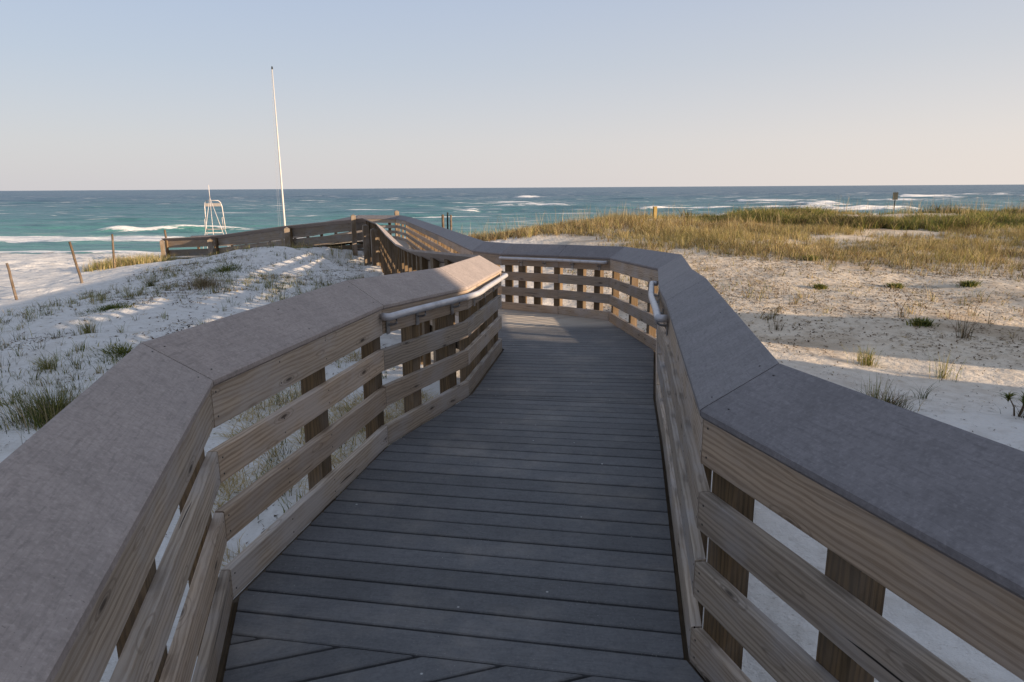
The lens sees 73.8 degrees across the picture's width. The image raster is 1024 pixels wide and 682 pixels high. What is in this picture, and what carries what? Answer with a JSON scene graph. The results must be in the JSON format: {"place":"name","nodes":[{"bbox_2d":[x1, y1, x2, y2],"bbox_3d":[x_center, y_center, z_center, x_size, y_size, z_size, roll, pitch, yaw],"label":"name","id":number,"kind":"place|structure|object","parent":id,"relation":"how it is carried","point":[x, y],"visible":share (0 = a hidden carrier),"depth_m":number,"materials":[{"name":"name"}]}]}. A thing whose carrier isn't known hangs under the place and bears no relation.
{"place":"outdoors","nodes":[
{"label":"outdoors","id":0,"kind":"place"},
{"bbox_2d":[0,213,1023,681],"bbox_3d":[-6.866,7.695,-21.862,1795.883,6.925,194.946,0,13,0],"label":"sand ground","id":1,"kind":"structure","parent":0,"point":[46,277],"depth_m":12.88,"materials":[{"name":"white sand"}]},
{"bbox_2d":[5,263,17,299],"bbox_3d":[-13.483,-1.436,18.465,0.414,1.332,0.080,9,16,35],"label":"fence post","id":2,"kind":"object","parent":1,"relation":"on","point":[12,282],"visible":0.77,"depth_m":18.43,"materials":[{"name":"brown wood"}]},
{"bbox_2d":[22,352,64,369],"bbox_3d":[-6.916,0.294,10.118,0.731,0.279,0.664,6,14,27],"label":"grass tuft","id":3,"kind":"object","parent":1,"relation":"on","point":[47,365],"visible":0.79,"depth_m":10.11,"materials":[{"name":"green plant"}]},
{"bbox_2d":[0,372,95,438],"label":"grass tuft","id":4,"kind":"object","parent":1,"relation":"on","point":[46,410],"visible":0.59,"depth_m":7.67,"materials":[{"name":"green plant"}]},
{"bbox_2d":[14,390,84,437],"bbox_3d":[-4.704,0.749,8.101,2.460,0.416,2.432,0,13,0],"label":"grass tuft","id":5,"kind":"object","parent":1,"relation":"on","point":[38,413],"visible":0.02,"depth_m":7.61,"materials":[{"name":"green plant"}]},
{"bbox_2d":[68,241,82,282],"bbox_3d":[-13.399,-2.253,21.056,0.498,1.616,0.091,6,14,27],"label":"fence post","id":6,"kind":"object","parent":1,"relation":"on","point":[76,264],"visible":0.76,"depth_m":21.02,"materials":[{"name":"brown wood"}]},
{"bbox_2d":[75,316,106,334],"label":"grass tuft","id":7,"kind":"object","parent":1,"relation":"on","point":[86,329],"visible":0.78,"depth_m":12.22,"materials":[{"name":"green plant"}]},
{"bbox_2d":[76,336,140,364],"bbox_3d":[-6.335,0.162,11.060,1.258,0.273,1.431,-7,14,-28],"label":"grass tuft","id":8,"kind":"object","parent":1,"relation":"on","point":[121,350],"visible":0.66,"depth_m":10.99,"materials":[{"name":"green plant"}]},
{"bbox_2d":[111,234,115,267],"bbox_3d":[-15.719,-3.363,26.929,0.106,1.687,0.210,0,13,0],"label":"fence post","id":9,"kind":"object","parent":1,"relation":"on","point":[113,251],"visible":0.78,"depth_m":26.87,"materials":[{"name":"brown wood"}]},
{"bbox_2d":[78,299,154,316],"bbox_3d":[-8.509,-0.708,14.515,1.417,0.199,1.758,0,13,0],"label":"green creeper","id":10,"kind":"object","parent":1,"relation":"on","point":[108,307],"visible":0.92,"depth_m":14.46,"materials":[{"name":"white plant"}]},
{"bbox_2d":[133,275,160,286],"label":"grass tuft","id":11,"kind":"object","parent":1,"relation":"on","point":[150,282],"visible":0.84,"depth_m":18.64,"materials":[{"name":"green plant"}]},
{"bbox_2d":[160,240,165,257],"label":"timber post","id":12,"kind":"object","parent":1,"relation":"on","point":[162,247],"visible":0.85,"depth_m":35.45,"materials":[{"name":"brown wood"}]},
{"bbox_2d":[0,241,394,518],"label":"dune sprigs","id":13,"kind":"object","parent":1,"relation":"on","point":[126,292],"visible":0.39,"depth_m":15.56,"materials":[{"name":"green plant"}]},
{"bbox_2d":[0,245,396,543],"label":"litter","id":14,"kind":"object","parent":1,"relation":"on","point":[186,295],"visible":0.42,"depth_m":15.91,"materials":[{"name":"brown plant"}]},
{"bbox_2d":[155,274,248,292],"bbox_3d":[-8.009,-1.537,17.627,2.201,0.444,1.994,-7,14,-28],"label":"dry grass mound","id":15,"kind":"object","parent":1,"relation":"on","point":[201,283],"visible":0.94,"depth_m":17.44,"materials":[{"name":"green plant"}]},
{"bbox_2d":[207,239,213,255],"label":"timber post","id":16,"kind":"object","parent":1,"relation":"on","point":[210,245],"visible":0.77,"depth_m":34.39,"materials":[{"name":"brown wood"}]},
{"bbox_2d":[203,185,226,248],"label":"lifeguard chair","id":17,"kind":"object","parent":1,"relation":"on","point":[210,204],"visible":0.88,"depth_m":49.33,"materials":[{"name":"white wood"}]},
{"bbox_2d":[187,533,245,582],"bbox_3d":[-1.922,1.557,4.779,1.088,0.116,0.916,-3,13,-13],"label":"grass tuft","id":18,"kind":"object","parent":1,"relation":"on","point":[228,556],"visible":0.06,"depth_m":4.92,"materials":[{"name":"green plant"}]},
{"bbox_2d":[79,239,362,271],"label":"ramp fringe grass","id":19,"kind":"structure","parent":1,"relation":"on","point":[129,261],"depth_m":28.36,"materials":[{"name":"yellow plant"}]},
{"bbox_2d":[193,263,257,273],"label":"green creeper","id":20,"kind":"object","parent":1,"relation":"on","point":[225,269],"visible":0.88,"depth_m":21.51,"materials":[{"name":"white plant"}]},
{"bbox_2d":[271,66,285,225],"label":"flagpole","id":21,"kind":"object","parent":1,"relation":"on","point":[284,220],"visible":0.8,"depth_m":40.55,"materials":[{"name":"white metal"}]},
{"bbox_2d":[284,227,290,247],"bbox_3d":[-10.489,-4.566,31.932,0.239,1.510,0.239,-5,13,-19],"label":"timber post","id":22,"kind":"object","parent":1,"relation":"on","point":[287,235],"visible":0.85,"depth_m":31.76,"materials":[{"name":"brown wood"}]},
{"bbox_2d":[209,349,440,512],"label":"dune grass","id":23,"kind":"object","parent":1,"relation":"on","point":[351,404],"visible":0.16,"depth_m":7.51,"materials":[{"name":"green plant"}]},
{"bbox_2d":[351,214,357,255],"bbox_3d":[-7.008,-4.522,30.358,0.199,2.188,0.199,-5,13,-19],"label":"timber post","id":24,"kind":"object","parent":1,"relation":"on","point":[354,234],"visible":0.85,"depth_m":30.23,"materials":[{"name":"brown wood"}]},
{"bbox_2d":[362,224,370,264],"bbox_3d":[-6.144,-3.877,28.844,0.239,2.113,0.239,-5,13,-19],"label":"timber post","id":25,"kind":"object","parent":1,"relation":"on","point":[366,242],"visible":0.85,"depth_m":28.70,"materials":[{"name":"brown wood"}]},
{"bbox_2d":[370,228,378,265],"bbox_3d":[-5.302,-3.446,26.430,0.259,1.865,0.259,-5,13,-19],"label":"timber post","id":26,"kind":"object","parent":1,"relation":"on","point":[374,246],"visible":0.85,"depth_m":26.27,"materials":[{"name":"brown wood"}]},
{"bbox_2d":[394,210,398,235],"bbox_3d":[-5.553,-5.243,33.098,0.199,2.161,0.199,-5,13,-19],"label":"timber post","id":27,"kind":"object","parent":1,"relation":"on","point":[396,212],"visible":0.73,"depth_m":32.89,"materials":[{"name":"brown wood"}]},
{"bbox_2d":[175,239,706,681],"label":"boardwalk deck","id":28,"kind":"structure","parent":1,"relation":"on","point":[508,518],"depth_m":3.23,"materials":[{"name":"grey wood"}]},
{"bbox_2d":[0,218,507,681],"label":"boardwalk railing","id":29,"kind":"object","parent":28,"relation":"attached to","point":[105,475],"visible":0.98,"depth_m":2.52,"materials":[{"name":"brown"}]},
{"bbox_2d":[191,215,1023,681],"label":"boardwalk railing","id":30,"kind":"object","parent":28,"relation":"attached to","point":[879,497],"visible":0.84,"depth_m":1.94,"materials":[{"name":"brown"}]},
{"bbox_2d":[450,215,451,229],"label":"fence post","id":31,"kind":"object","parent":1,"relation":"on","point":[450,222],"visible":0.43,"depth_m":33.49,"materials":[{"name":"wood"}]},
{"bbox_2d":[653,206,656,219],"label":"marker post","id":32,"kind":"object","parent":1,"relation":"on","point":[655,210],"visible":0.5,"depth_m":37.31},
{"bbox_2d":[461,193,1023,238],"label":"sea oats","id":33,"kind":"object","parent":1,"relation":"on","point":[778,212],"visible":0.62,"depth_m":37.70,"materials":[{"name":"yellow plant"}]},
{"bbox_2d":[768,316,784,330],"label":"dry stalk","id":34,"kind":"object","parent":1,"relation":"on","point":[776,326],"visible":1,"depth_m":13.28,"materials":[{"name":"brown plant"}]},
{"bbox_2d":[563,248,1023,431],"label":"plant litter","id":35,"kind":"object","parent":1,"relation":"on","point":[895,290],"visible":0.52,"depth_m":15.74,"materials":[{"name":"brown plant"}]},
{"bbox_2d":[567,243,1023,379],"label":"dry sprouts","id":36,"kind":"object","parent":1,"relation":"on","point":[843,278],"visible":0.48,"depth_m":19.12,"materials":[{"name":"yellow plant"}]},
{"bbox_2d":[592,235,1023,323],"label":"scattered dry tufts","id":37,"kind":"object","parent":1,"relation":"on","point":[937,269],"visible":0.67,"depth_m":21.49,"materials":[{"name":"white plant"}]},
{"bbox_2d":[798,255,822,260],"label":"cushion plant","id":38,"kind":"object","parent":1,"relation":"on","point":[811,258],"visible":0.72,"depth_m":22.48,"materials":[{"name":"green plant"}]},
{"bbox_2d":[809,283,831,289],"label":"cushion plant","id":39,"kind":"object","parent":1,"relation":"on","point":[819,286],"visible":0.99,"depth_m":17.87,"materials":[{"name":"green plant"}]},
{"bbox_2d":[664,202,1023,231],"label":"green dune plants","id":40,"kind":"object","parent":1,"relation":"on","point":[808,216],"visible":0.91,"depth_m":35.47,"materials":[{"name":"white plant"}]},
{"bbox_2d":[844,344,889,367],"bbox_3d":[5.535,0.204,10.629,0.649,0.371,0.724,-8,15,-30],"label":"grass tuft","id":41,"kind":"object","parent":1,"relation":"on","point":[866,359],"visible":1,"depth_m":10.61,"materials":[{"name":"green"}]},
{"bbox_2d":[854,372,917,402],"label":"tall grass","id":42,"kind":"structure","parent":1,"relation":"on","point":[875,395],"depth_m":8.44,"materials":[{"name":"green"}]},
{"bbox_2d":[850,384,931,411],"bbox_3d":[4.574,0.708,8.466,1.291,0.301,1.258,0,13,0],"label":"grass tuft","id":43,"kind":"object","parent":1,"relation":"on","point":[893,401],"visible":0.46,"depth_m":8.45,"materials":[{"name":"green plant"}]},
{"bbox_2d":[884,282,905,288],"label":"cushion plant","id":44,"kind":"object","parent":1,"relation":"on","point":[895,285],"visible":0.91,"depth_m":18.08,"materials":[{"name":"green plant"}]},
{"bbox_2d":[892,192,897,212],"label":"beach sign","id":45,"kind":"object","parent":1,"relation":"on","point":[895,196],"visible":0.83,"depth_m":43.03,"materials":[{"name":"metal"}]},
{"bbox_2d":[904,316,939,327],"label":"cushion plant","id":46,"kind":"object","parent":1,"relation":"on","point":[916,321],"visible":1,"depth_m":13.11,"materials":[{"name":"green plant"}]},
{"bbox_2d":[911,380,935,399],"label":"grass tuft","id":47,"kind":"object","parent":1,"relation":"on","point":[927,393],"visible":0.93,"depth_m":8.96,"materials":[{"name":"green"}]},
{"bbox_2d":[928,350,965,381],"bbox_3d":[6.333,0.341,9.896,0.500,0.445,0.675,0,13,0],"label":"grass tuft","id":48,"kind":"object","parent":1,"relation":"on","point":[943,369],"visible":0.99,"depth_m":9.91,"materials":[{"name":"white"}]},
{"bbox_2d":[954,279,983,287],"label":"cushion plant","id":49,"kind":"object","parent":1,"relation":"on","point":[968,283],"visible":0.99,"depth_m":17.56,"materials":[{"name":"green plant"}]},
{"bbox_2d":[952,313,987,339],"bbox_3d":[8.162,-0.335,12.271,0.502,0.589,0.587,0,13,0],"label":"dry stalk","id":50,"kind":"object","parent":1,"relation":"on","point":[961,332],"visible":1,"depth_m":12.24,"materials":[{"name":"brown plant"}]},
{"bbox_2d":[997,392,1023,416],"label":"leafy shrub","id":51,"kind":"object","parent":1,"relation":"on","point":[1009,396],"visible":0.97,"depth_m":7.89,"materials":[{"name":"green plant"}]},
{"bbox_2d":[1000,401,1023,417],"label":"dead twigs","id":52,"kind":"object","parent":1,"relation":"on","point":[1017,409],"visible":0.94,"depth_m":7.82,"materials":[{"name":"brown plant"}]},
{"bbox_2d":[0,184,1023,253],"bbox_3d":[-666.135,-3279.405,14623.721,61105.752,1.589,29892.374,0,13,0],"label":"sea","id":53,"kind":"structure","parent":0,"point":[82,221],"depth_m":165.59,"materials":[{"name":"liquid"}]},
{"bbox_2d":[0,0,1023,190],"label":"sky","id":54,"kind":"structure","parent":0,"point":[95,94],"materials":[{"name":"blue"}]},
{"bbox_2d":[456,206,1023,267],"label":"golden dune grass","id":55,"kind":"structure","parent":0,"point":[726,232],"depth_m":29.16,"materials":[{"name":"yellow plant"}]}
]}

